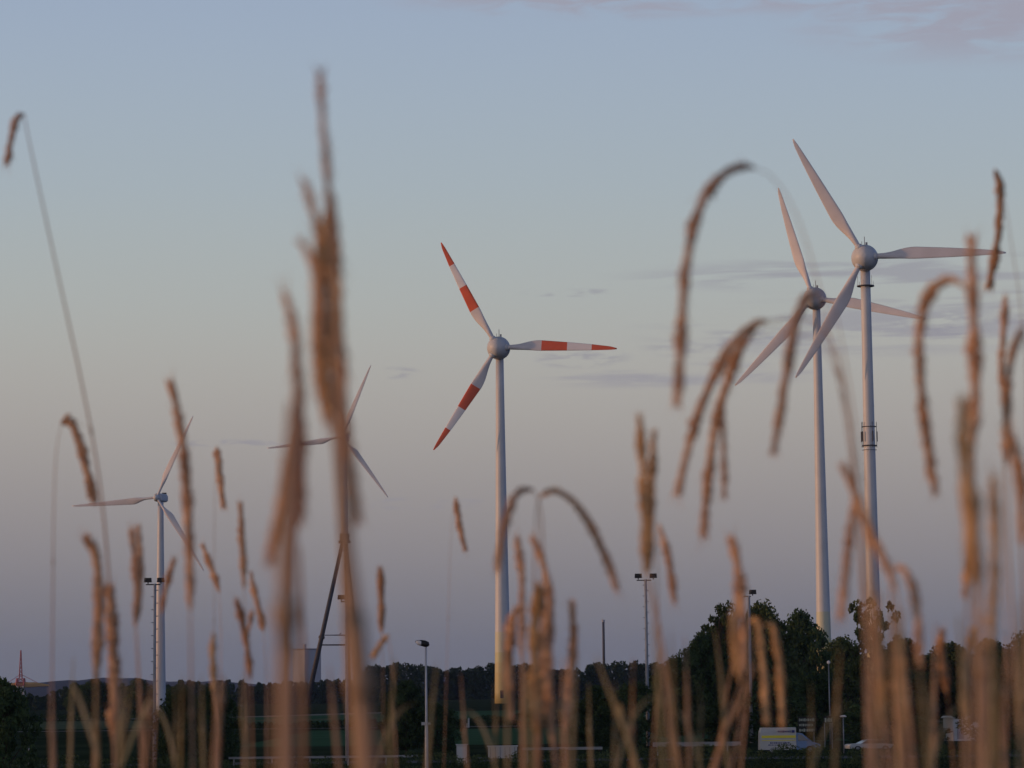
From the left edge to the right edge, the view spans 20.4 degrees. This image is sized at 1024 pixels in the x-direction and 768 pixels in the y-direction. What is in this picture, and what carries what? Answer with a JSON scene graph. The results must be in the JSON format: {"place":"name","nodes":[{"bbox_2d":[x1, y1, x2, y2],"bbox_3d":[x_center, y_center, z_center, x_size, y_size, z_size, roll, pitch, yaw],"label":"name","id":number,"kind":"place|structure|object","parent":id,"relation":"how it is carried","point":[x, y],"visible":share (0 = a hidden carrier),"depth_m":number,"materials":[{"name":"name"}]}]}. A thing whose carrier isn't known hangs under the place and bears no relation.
{"place":"outdoors","nodes":[
{"label":"outdoors","id":0,"kind":"place"},
{"bbox_2d":[0,718,330,729],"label":"field","id":1,"kind":"structure","parent":0,"point":[76,725],"depth_m":533.92,"materials":[{"name":"green plant"}]},
{"bbox_2d":[20,677,616,695],"bbox_3d":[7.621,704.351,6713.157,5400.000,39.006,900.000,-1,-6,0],"label":"hills","id":2,"kind":"structure","parent":0,"point":[41,691],"depth_m":6678.69,"materials":[{"name":"green plant"}]},
{"bbox_2d":[235,710,649,722],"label":"field","id":3,"kind":"structure","parent":0,"point":[379,717],"depth_m":590.10,"materials":[{"name":"green plant"}]},
{"bbox_2d":[0,0,1023,684],"label":"sky","id":4,"kind":"structure","parent":0,"point":[555,151],"materials":[{"name":"blue"}]},
{"bbox_2d":[1,692,1023,767],"bbox_3d":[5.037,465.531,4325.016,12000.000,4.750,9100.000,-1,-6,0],"label":"ground","id":5,"kind":"structure","parent":0,"point":[82,747],"depth_m":295.50,"materials":[{"name":"green plant"}]},
{"bbox_2d":[0,676,42,767],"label":"deciduous tree","id":6,"kind":"object","parent":5,"relation":"on","point":[12,710],"visible":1,"depth_m":148.38,"materials":[{"name":"green plant"}]},
{"bbox_2d":[1,112,110,586],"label":"rye plant","id":7,"kind":"object","parent":5,"relation":"on","point":[13,128],"visible":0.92,"depth_m":2.04,"materials":[{"name":"brown plant"}]},
{"bbox_2d":[51,414,99,702],"bbox_3d":[-0.335,0.763,2.131,0.049,1.488,0.019,-1,-6,0],"label":"rye plant","id":8,"kind":"object","parent":5,"relation":"on","point":[82,449],"visible":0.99,"depth_m":2.20,"materials":[{"name":"brown plant"}]},
{"bbox_2d":[72,657,99,767],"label":"rye plant","id":9,"kind":"object","parent":5,"relation":"on","point":[96,727],"visible":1,"depth_m":1.60,"materials":[{"name":"brown plant"}]},
{"bbox_2d":[74,525,106,767],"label":"rye plant","id":10,"kind":"object","parent":5,"relation":"on","point":[97,631],"visible":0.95,"depth_m":1.89,"materials":[{"name":"brown plant"}]},
{"bbox_2d":[15,683,170,709],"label":"wood","id":11,"kind":"object","parent":5,"relation":"on","point":[43,701],"visible":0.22,"depth_m":999.82,"materials":[{"name":"green plant"}]},
{"bbox_2d":[76,679,109,711],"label":"deciduous tree","id":12,"kind":"object","parent":5,"relation":"on","point":[88,698],"visible":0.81,"depth_m":793.70,"materials":[{"name":"green plant"}]},
{"bbox_2d":[103,571,123,767],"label":"rye plant","id":13,"kind":"object","parent":5,"relation":"on","point":[112,622],"visible":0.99,"depth_m":1.99,"materials":[{"name":"brown plant"}]},
{"bbox_2d":[127,520,142,767],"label":"rye plant","id":14,"kind":"object","parent":5,"relation":"on","point":[135,573],"visible":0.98,"depth_m":2.10,"materials":[{"name":"brown plant"}]},
{"bbox_2d":[73,416,203,710],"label":"wind turbine","id":15,"kind":"object","parent":5,"relation":"on","point":[160,498],"visible":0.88,"depth_m":770.79,"materials":[{"name":"paint"}]},
{"bbox_2d":[132,524,144,755],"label":"rye plant","id":16,"kind":"object","parent":5,"relation":"on","point":[139,546],"visible":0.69,"depth_m":2.20,"materials":[{"name":"brown plant"}]},
{"bbox_2d":[163,369,196,767],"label":"rye plant","id":17,"kind":"object","parent":5,"relation":"on","point":[187,499],"visible":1,"depth_m":1.70,"materials":[{"name":"brown plant"}]},
{"bbox_2d":[151,687,211,767],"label":"deciduous tree","id":18,"kind":"object","parent":5,"relation":"on","point":[168,709],"visible":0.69,"depth_m":219.83,"materials":[{"name":"green plant"}]},
{"bbox_2d":[187,685,246,766],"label":"deciduous tree","id":19,"kind":"object","parent":5,"relation":"on","point":[227,734],"visible":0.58,"depth_m":225.82,"materials":[{"name":"green plant"}]},
{"bbox_2d":[236,496,248,767],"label":"rye plant","id":20,"kind":"object","parent":5,"relation":"on","point":[243,564],"visible":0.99,"depth_m":2.40,"materials":[{"name":"brown plant"}]},
{"bbox_2d":[233,595,253,767],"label":"rye plant","id":21,"kind":"object","parent":5,"relation":"on","point":[240,614],"visible":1,"depth_m":2.37,"materials":[{"name":"brown plant"}]},
{"bbox_2d":[178,678,344,704],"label":"wood","id":22,"kind":"object","parent":5,"relation":"on","point":[320,694],"visible":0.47,"depth_m":1242.83,"materials":[{"name":"green plant"}]},
{"bbox_2d":[260,403,300,582],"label":"rye plant","id":23,"kind":"object","parent":5,"relation":"on","point":[272,543],"visible":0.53,"depth_m":1.02,"materials":[{"name":"brown plant"}]},
{"bbox_2d":[272,401,299,767],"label":"rye plant","id":24,"kind":"object","parent":5,"relation":"on","point":[285,614],"visible":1,"depth_m":0.71,"materials":[{"name":"brown plant"}]},
{"bbox_2d":[275,275,305,661],"bbox_3d":[-0.075,0.657,0.879,0.048,1.423,0.160,-2,-6,15],"label":"rye plant","id":25,"kind":"object","parent":5,"relation":"on","point":[294,328],"visible":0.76,"depth_m":1.02,"materials":[{"name":"brown plant"}]},
{"bbox_2d":[285,341,309,533],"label":"rye plant","id":26,"kind":"object","parent":5,"relation":"on","point":[297,374],"visible":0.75,"depth_m":1.01,"materials":[{"name":"brown plant"}]},
{"bbox_2d":[300,546,307,767],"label":"rye plant","id":27,"kind":"object","parent":5,"relation":"on","point":[303,685],"visible":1,"depth_m":1.23,"materials":[{"name":"brown plant"}]},
{"bbox_2d":[296,168,335,427],"bbox_3d":[-0.030,0.645,0.980,0.091,1.467,0.018,-2,-6,17],"label":"rye plant","id":28,"kind":"object","parent":5,"relation":"on","point":[310,202],"visible":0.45,"depth_m":1.06,"materials":[{"name":"brown plant"}]},
{"bbox_2d":[293,227,354,767],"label":"rye plant","id":29,"kind":"object","parent":5,"relation":"on","point":[317,292],"visible":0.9,"depth_m":1.01,"materials":[{"name":"brown plant"}]},
{"bbox_2d":[307,294,344,635],"bbox_3d":[-0.032,0.673,1.027,0.075,1.422,0.107,-1,-6,0],"label":"rye plant","id":30,"kind":"object","parent":5,"relation":"on","point":[313,363],"visible":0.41,"depth_m":1.05,"materials":[{"name":"brown plant"}]},
{"bbox_2d":[313,62,341,394],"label":"rye plant","id":31,"kind":"object","parent":5,"relation":"on","point":[325,146],"visible":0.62,"depth_m":1.07,"materials":[{"name":"brown plant"}]},
{"bbox_2d":[269,365,387,706],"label":"wind turbine","id":32,"kind":"object","parent":5,"relation":"on","point":[360,459],"visible":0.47,"depth_m":1009.73,"materials":[{"name":"paint"}]},
{"bbox_2d":[308,212,357,767],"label":"rye plant","id":33,"kind":"object","parent":5,"relation":"on","point":[323,254],"visible":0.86,"depth_m":1.02,"materials":[{"name":"brown plant"}]},
{"bbox_2d":[328,238,348,371],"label":"rye plant","id":34,"kind":"object","parent":5,"relation":"on","point":[340,316],"visible":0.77,"depth_m":1.00,"materials":[{"name":"brown plant"}]},
{"bbox_2d":[338,337,365,529],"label":"rye plant","id":35,"kind":"object","parent":5,"relation":"on","point":[345,422],"visible":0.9,"depth_m":1.00,"materials":[{"name":"brown plant"}]},
{"bbox_2d":[342,461,374,767],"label":"rye plant","id":36,"kind":"object","parent":5,"relation":"on","point":[360,683],"visible":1,"depth_m":0.72,"materials":[{"name":"brown plant"}]},
{"bbox_2d":[377,679,434,754],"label":"deciduous tree","id":37,"kind":"object","parent":5,"relation":"on","point":[410,734],"visible":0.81,"depth_m":259.36,"materials":[{"name":"green plant"}]},
{"bbox_2d":[417,702,463,753],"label":"deciduous tree","id":38,"kind":"object","parent":5,"relation":"on","point":[447,727],"visible":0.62,"depth_m":265.37,"materials":[{"name":"green plant"}]},
{"bbox_2d":[500,605,524,767],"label":"rye plant","id":39,"kind":"object","parent":5,"relation":"on","point":[510,634],"visible":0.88,"depth_m":1.81,"materials":[{"name":"brown plant"}]},
{"bbox_2d":[10,742,1023,767],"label":"grass","id":40,"kind":"structure","parent":5,"relation":"on","point":[583,758],"depth_m":205.05,"materials":[{"name":"green plant"}]},
{"bbox_2d":[492,487,543,764],"bbox_3d":[0.015,0.758,1.674,0.026,1.391,0.183,-1,-6,5],"label":"rye plant","id":41,"kind":"object","parent":5,"relation":"on","point":[506,519],"visible":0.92,"depth_m":1.68,"materials":[{"name":"brown plant"}]},
{"bbox_2d":[509,526,527,767],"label":"rye plant","id":42,"kind":"object","parent":5,"relation":"on","point":[521,561],"visible":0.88,"depth_m":1.90,"materials":[{"name":"brown plant"}]},
{"bbox_2d":[433,242,616,703],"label":"wind turbine","id":43,"kind":"object","parent":5,"relation":"on","point":[499,348],"visible":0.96,"depth_m":815.91,"materials":[{"name":"paint"}]},
{"bbox_2d":[369,660,694,703],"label":"wood","id":44,"kind":"object","parent":5,"relation":"on","point":[473,687],"visible":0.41,"depth_m":1114.69,"materials":[{"name":"green plant"}]},
{"bbox_2d":[524,580,547,767],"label":"rye plant","id":45,"kind":"object","parent":5,"relation":"on","point":[535,639],"visible":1,"depth_m":1.68,"materials":[{"name":"brown plant"}]},
{"bbox_2d":[527,533,556,760],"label":"rye plant","id":46,"kind":"object","parent":5,"relation":"on","point":[549,592],"visible":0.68,"depth_m":1.82,"materials":[{"name":"brown plant"}]},
{"bbox_2d":[539,598,556,767],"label":"rye plant","id":47,"kind":"object","parent":5,"relation":"on","point":[547,662],"visible":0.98,"depth_m":1.70,"materials":[{"name":"brown plant"}]},
{"bbox_2d":[564,598,579,729],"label":"rye plant","id":48,"kind":"object","parent":5,"relation":"on","point":[572,651],"visible":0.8,"depth_m":1.89,"materials":[{"name":"brown plant"}]},
{"bbox_2d":[533,485,625,767],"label":"rye plant","id":49,"kind":"object","parent":5,"relation":"on","point":[592,529],"visible":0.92,"depth_m":1.68,"materials":[{"name":"brown plant"}]},
{"bbox_2d":[561,685,637,750],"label":"deciduous tree","id":50,"kind":"object","parent":5,"relation":"on","point":[601,711],"visible":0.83,"depth_m":266.93,"materials":[{"name":"green plant"}]},
{"bbox_2d":[610,681,670,746],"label":"deciduous tree","id":51,"kind":"object","parent":5,"relation":"on","point":[642,692],"visible":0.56,"depth_m":282.50,"materials":[{"name":"green plant"}]},
{"bbox_2d":[632,408,672,767],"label":"rye plant","id":52,"kind":"object","parent":5,"relation":"on","point":[643,493],"visible":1,"depth_m":1.51,"materials":[{"name":"brown plant"}]},
{"bbox_2d":[647,427,681,767],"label":"rye plant","id":53,"kind":"object","parent":5,"relation":"on","point":[652,468],"visible":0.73,"depth_m":1.58,"materials":[{"name":"brown plant"}]},
{"bbox_2d":[651,523,678,767],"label":"rye plant","id":54,"kind":"object","parent":5,"relation":"on","point":[671,577],"visible":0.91,"depth_m":1.88,"materials":[{"name":"brown plant"}]},
{"bbox_2d":[644,655,708,739],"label":"deciduous tree","id":55,"kind":"object","parent":5,"relation":"on","point":[679,677],"visible":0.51,"depth_m":297.14,"materials":[{"name":"green plant"}]},
{"bbox_2d":[683,700,760,747],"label":"deciduous tree","id":56,"kind":"object","parent":5,"relation":"on","point":[711,712],"visible":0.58,"depth_m":277.17,"materials":[{"name":"green plant"}]},
{"bbox_2d":[715,523,750,767],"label":"rye plant","id":57,"kind":"object","parent":5,"relation":"on","point":[741,588],"visible":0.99,"depth_m":1.60,"materials":[{"name":"brown plant"}]},
{"bbox_2d":[729,586,750,767],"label":"rye plant","id":58,"kind":"object","parent":5,"relation":"on","point":[735,644],"visible":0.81,"depth_m":1.60,"materials":[{"name":"brown plant"}]},
{"bbox_2d":[718,616,771,745],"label":"rye plant","id":59,"kind":"object","parent":5,"relation":"on","point":[764,686],"visible":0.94,"depth_m":1.85,"materials":[{"name":"brown plant"}]},
{"bbox_2d":[740,620,788,767],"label":"rye plant","id":60,"kind":"object","parent":5,"relation":"on","point":[779,668],"visible":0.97,"depth_m":1.87,"materials":[{"name":"brown plant"}]},
{"bbox_2d":[667,159,867,767],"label":"rye plant","id":61,"kind":"object","parent":5,"relation":"on","point":[680,341],"visible":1,"depth_m":1.32,"materials":[{"name":"brown plant"}]},
{"bbox_2d":[668,317,870,767],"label":"rye plant","id":62,"kind":"object","parent":5,"relation":"on","point":[721,363],"visible":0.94,"depth_m":1.51,"materials":[{"name":"brown plant"}]},
{"bbox_2d":[736,674,817,742],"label":"deciduous tree","id":63,"kind":"object","parent":5,"relation":"on","point":[793,705],"visible":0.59,"depth_m":297.28,"materials":[{"name":"green plant"}]},
{"bbox_2d":[697,320,873,767],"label":"rye plant","id":64,"kind":"object","parent":5,"relation":"on","point":[717,413],"visible":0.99,"depth_m":1.53,"materials":[{"name":"brown plant"}]},
{"bbox_2d":[758,727,817,752],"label":"parked van","id":65,"kind":"object","parent":5,"relation":"on","point":[769,739],"visible":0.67,"depth_m":249.10,"materials":[{"name":"white paint"}]},
{"bbox_2d":[714,329,873,707],"bbox_3d":[0.185,0.699,1.482,0.129,1.465,0.063,-5,-7,34],"label":"rye plant","id":66,"kind":"object","parent":5,"relation":"on","point":[724,474],"visible":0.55,"depth_m":1.57,"materials":[{"name":"brown plant"}]},
{"bbox_2d":[781,607,837,725],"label":"deciduous tree","id":67,"kind":"object","parent":5,"relation":"on","point":[811,644],"visible":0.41,"depth_m":368.83,"materials":[{"name":"green plant"}]},
{"bbox_2d":[735,188,917,669],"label":"wind turbine","id":68,"kind":"object","parent":5,"relation":"on","point":[823,621],"visible":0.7,"depth_m":881.67,"materials":[{"name":"paint"}]},
{"bbox_2d":[768,291,886,767],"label":"rye plant","id":69,"kind":"object","parent":5,"relation":"on","point":[789,354],"visible":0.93,"depth_m":1.47,"materials":[{"name":"brown plant"}]},
{"bbox_2d":[815,634,871,726],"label":"deciduous tree","id":70,"kind":"object","parent":5,"relation":"on","point":[853,691],"visible":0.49,"depth_m":386.38,"materials":[{"name":"green plant"}]},
{"bbox_2d":[831,491,881,767],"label":"rye plant","id":71,"kind":"object","parent":5,"relation":"on","point":[847,557],"visible":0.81,"depth_m":1.38,"materials":[{"name":"brown plant"}]},
{"bbox_2d":[843,596,903,736],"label":"deciduous tree","id":72,"kind":"object","parent":5,"relation":"on","point":[856,668],"visible":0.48,"depth_m":299.06,"materials":[{"name":"green plant"}]},
{"bbox_2d":[837,460,915,767],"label":"rye plant","id":73,"kind":"object","parent":5,"relation":"on","point":[874,542],"visible":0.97,"depth_m":1.36,"materials":[{"name":"brown plant"}]},
{"bbox_2d":[873,597,879,767],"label":"rye plant","id":74,"kind":"object","parent":5,"relation":"on","point":[876,674],"visible":1,"depth_m":1.00,"materials":[{"name":"brown plant"}]},
{"bbox_2d":[865,578,891,767],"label":"rye plant","id":75,"kind":"object","parent":5,"relation":"on","point":[884,692],"visible":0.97,"depth_m":1.00,"materials":[{"name":"brown plant"}]},
{"bbox_2d":[829,698,929,743],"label":"deciduous tree","id":76,"kind":"object","parent":5,"relation":"on","point":[858,724],"visible":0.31,"depth_m":272.14,"materials":[{"name":"green plant"}]},
{"bbox_2d":[885,604,912,767],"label":"rye plant","id":77,"kind":"object","parent":5,"relation":"on","point":[900,672],"visible":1,"depth_m":1.00,"materials":[{"name":"brown plant"}]},
{"bbox_2d":[792,139,1005,685],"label":"wind turbine","id":78,"kind":"object","parent":5,"relation":"on","point":[865,257],"visible":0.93,"depth_m":732.13,"materials":[{"name":"paint"}]},
{"bbox_2d":[867,638,943,720],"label":"deciduous tree","id":79,"kind":"object","parent":5,"relation":"on","point":[913,674],"visible":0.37,"depth_m":395.35,"materials":[{"name":"green plant"}]},
{"bbox_2d":[890,564,927,752],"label":"rye plant","id":80,"kind":"object","parent":5,"relation":"on","point":[914,598],"visible":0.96,"depth_m":1.38,"materials":[{"name":"brown plant"}]},
{"bbox_2d":[881,720,952,749],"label":"deciduous tree","id":81,"kind":"object","parent":5,"relation":"on","point":[917,725],"visible":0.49,"depth_m":258.74,"materials":[{"name":"green plant"}]},
{"bbox_2d":[907,273,966,502],"bbox_3d":[0.213,0.674,1.272,0.046,1.468,0.095,2,-7,-24],"label":"rye plant","id":82,"kind":"object","parent":5,"relation":"on","point":[929,295],"visible":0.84,"depth_m":1.38,"materials":[{"name":"brown plant"}]},
{"bbox_2d":[915,640,971,719],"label":"deciduous tree","id":83,"kind":"object","parent":5,"relation":"on","point":[952,651],"visible":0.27,"depth_m":405.46,"materials":[{"name":"green plant"}]},
{"bbox_2d":[936,621,954,767],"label":"rye plant","id":84,"kind":"object","parent":5,"relation":"on","point":[943,666],"visible":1,"depth_m":1.87,"materials":[{"name":"brown plant"}]},
{"bbox_2d":[954,409,971,767],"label":"rye plant","id":85,"kind":"object","parent":5,"relation":"on","point":[967,690],"visible":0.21,"depth_m":1.04,"materials":[{"name":"brown plant"}]},
{"bbox_2d":[952,392,985,767],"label":"rye plant","id":86,"kind":"object","parent":5,"relation":"on","point":[970,505],"visible":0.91,"depth_m":1.01,"materials":[{"name":"brown plant"}]},
{"bbox_2d":[962,222,985,651],"bbox_3d":[0.195,0.648,1.100,0.014,1.483,0.279,-2,-6,10],"label":"rye plant","id":87,"kind":"object","parent":5,"relation":"on","point":[973,347],"visible":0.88,"depth_m":1.27,"materials":[{"name":"brown plant"}]},
{"bbox_2d":[974,512,980,767],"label":"rye plant","id":88,"kind":"object","parent":5,"relation":"on","point":[977,699],"visible":0.86,"depth_m":0.98,"materials":[{"name":"brown plant"}]},
{"bbox_2d":[976,580,987,767],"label":"rye plant","id":89,"kind":"object","parent":5,"relation":"on","point":[982,669],"visible":1,"depth_m":0.94,"materials":[{"name":"brown plant"}]},
{"bbox_2d":[950,637,1014,721],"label":"deciduous tree","id":90,"kind":"object","parent":5,"relation":"on","point":[1000,651],"visible":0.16,"depth_m":396.25,"materials":[{"name":"green plant"}]},
{"bbox_2d":[952,693,1023,749],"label":"deciduous tree","id":91,"kind":"object","parent":5,"relation":"on","point":[1012,726],"visible":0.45,"depth_m":256.99,"materials":[{"name":"green plant"}]},
{"bbox_2d":[980,455,1003,737],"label":"rye plant","id":92,"kind":"object","parent":5,"relation":"on","point":[994,526],"visible":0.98,"depth_m":1.11,"materials":[{"name":"brown plant"}]},
{"bbox_2d":[988,597,1000,767],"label":"rye plant","id":93,"kind":"object","parent":5,"relation":"on","point":[995,697],"visible":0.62,"depth_m":1.16,"materials":[{"name":"brown plant"}]},
{"bbox_2d":[982,169,1023,339],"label":"rye plant","id":94,"kind":"object","parent":5,"relation":"on","point":[995,252],"visible":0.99,"depth_m":2.15,"materials":[{"name":"brown plant"}]},
{"bbox_2d":[997,290,1010,767],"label":"rye plant","id":95,"kind":"object","parent":5,"relation":"on","point":[1004,321],"visible":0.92,"depth_m":1.93,"materials":[{"name":"brown plant"}]},
{"bbox_2d":[996,322,1023,745],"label":"rye plant","id":96,"kind":"object","parent":5,"relation":"on","point":[1006,401],"visible":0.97,"depth_m":1.51,"materials":[{"name":"brown plant"}]},
{"bbox_2d":[998,630,1023,722],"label":"deciduous tree","id":97,"kind":"object","parent":5,"relation":"on","point":[1011,688],"visible":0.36,"depth_m":357.96,"materials":[{"name":"green plant"}]},
{"bbox_2d":[1005,425,1023,605],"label":"rye plant","id":98,"kind":"object","parent":5,"relation":"on","point":[1017,467],"visible":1,"depth_m":1.29,"materials":[{"name":"brown plant"}]},
{"bbox_2d":[1017,597,1023,767],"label":"rye plant","id":99,"kind":"object","parent":5,"relation":"on","point":[1020,698],"visible":1,"depth_m":1.26,"materials":[{"name":"brown plant"}]},
{"bbox_2d":[237,727,849,746],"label":"field","id":100,"kind":"structure","parent":0,"point":[326,738],"depth_m":341.04,"materials":[{"name":"green plant"}]},
{"bbox_2d":[676,631,733,737],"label":"deciduous tree","id":101,"kind":"object","parent":100,"relation":"on","point":[700,648],"visible":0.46,"depth_m":326.99,"materials":[{"name":"green plant"}]},
{"bbox_2d":[699,600,740,698],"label":"deciduous tree","id":102,"kind":"object","parent":100,"relation":"on","point":[723,638],"visible":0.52,"depth_m":343.66,"materials":[{"name":"green plant"}]},
{"bbox_2d":[744,598,807,724],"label":"deciduous tree","id":103,"kind":"object","parent":100,"relation":"on","point":[764,612],"visible":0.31,"depth_m":357.25,"materials":[{"name":"green plant"}]},
{"bbox_2d":[777,671,848,739],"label":"deciduous tree","id":104,"kind":"object","parent":100,"relation":"on","point":[820,693],"visible":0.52,"depth_m":306.83,"materials":[{"name":"green plant"}]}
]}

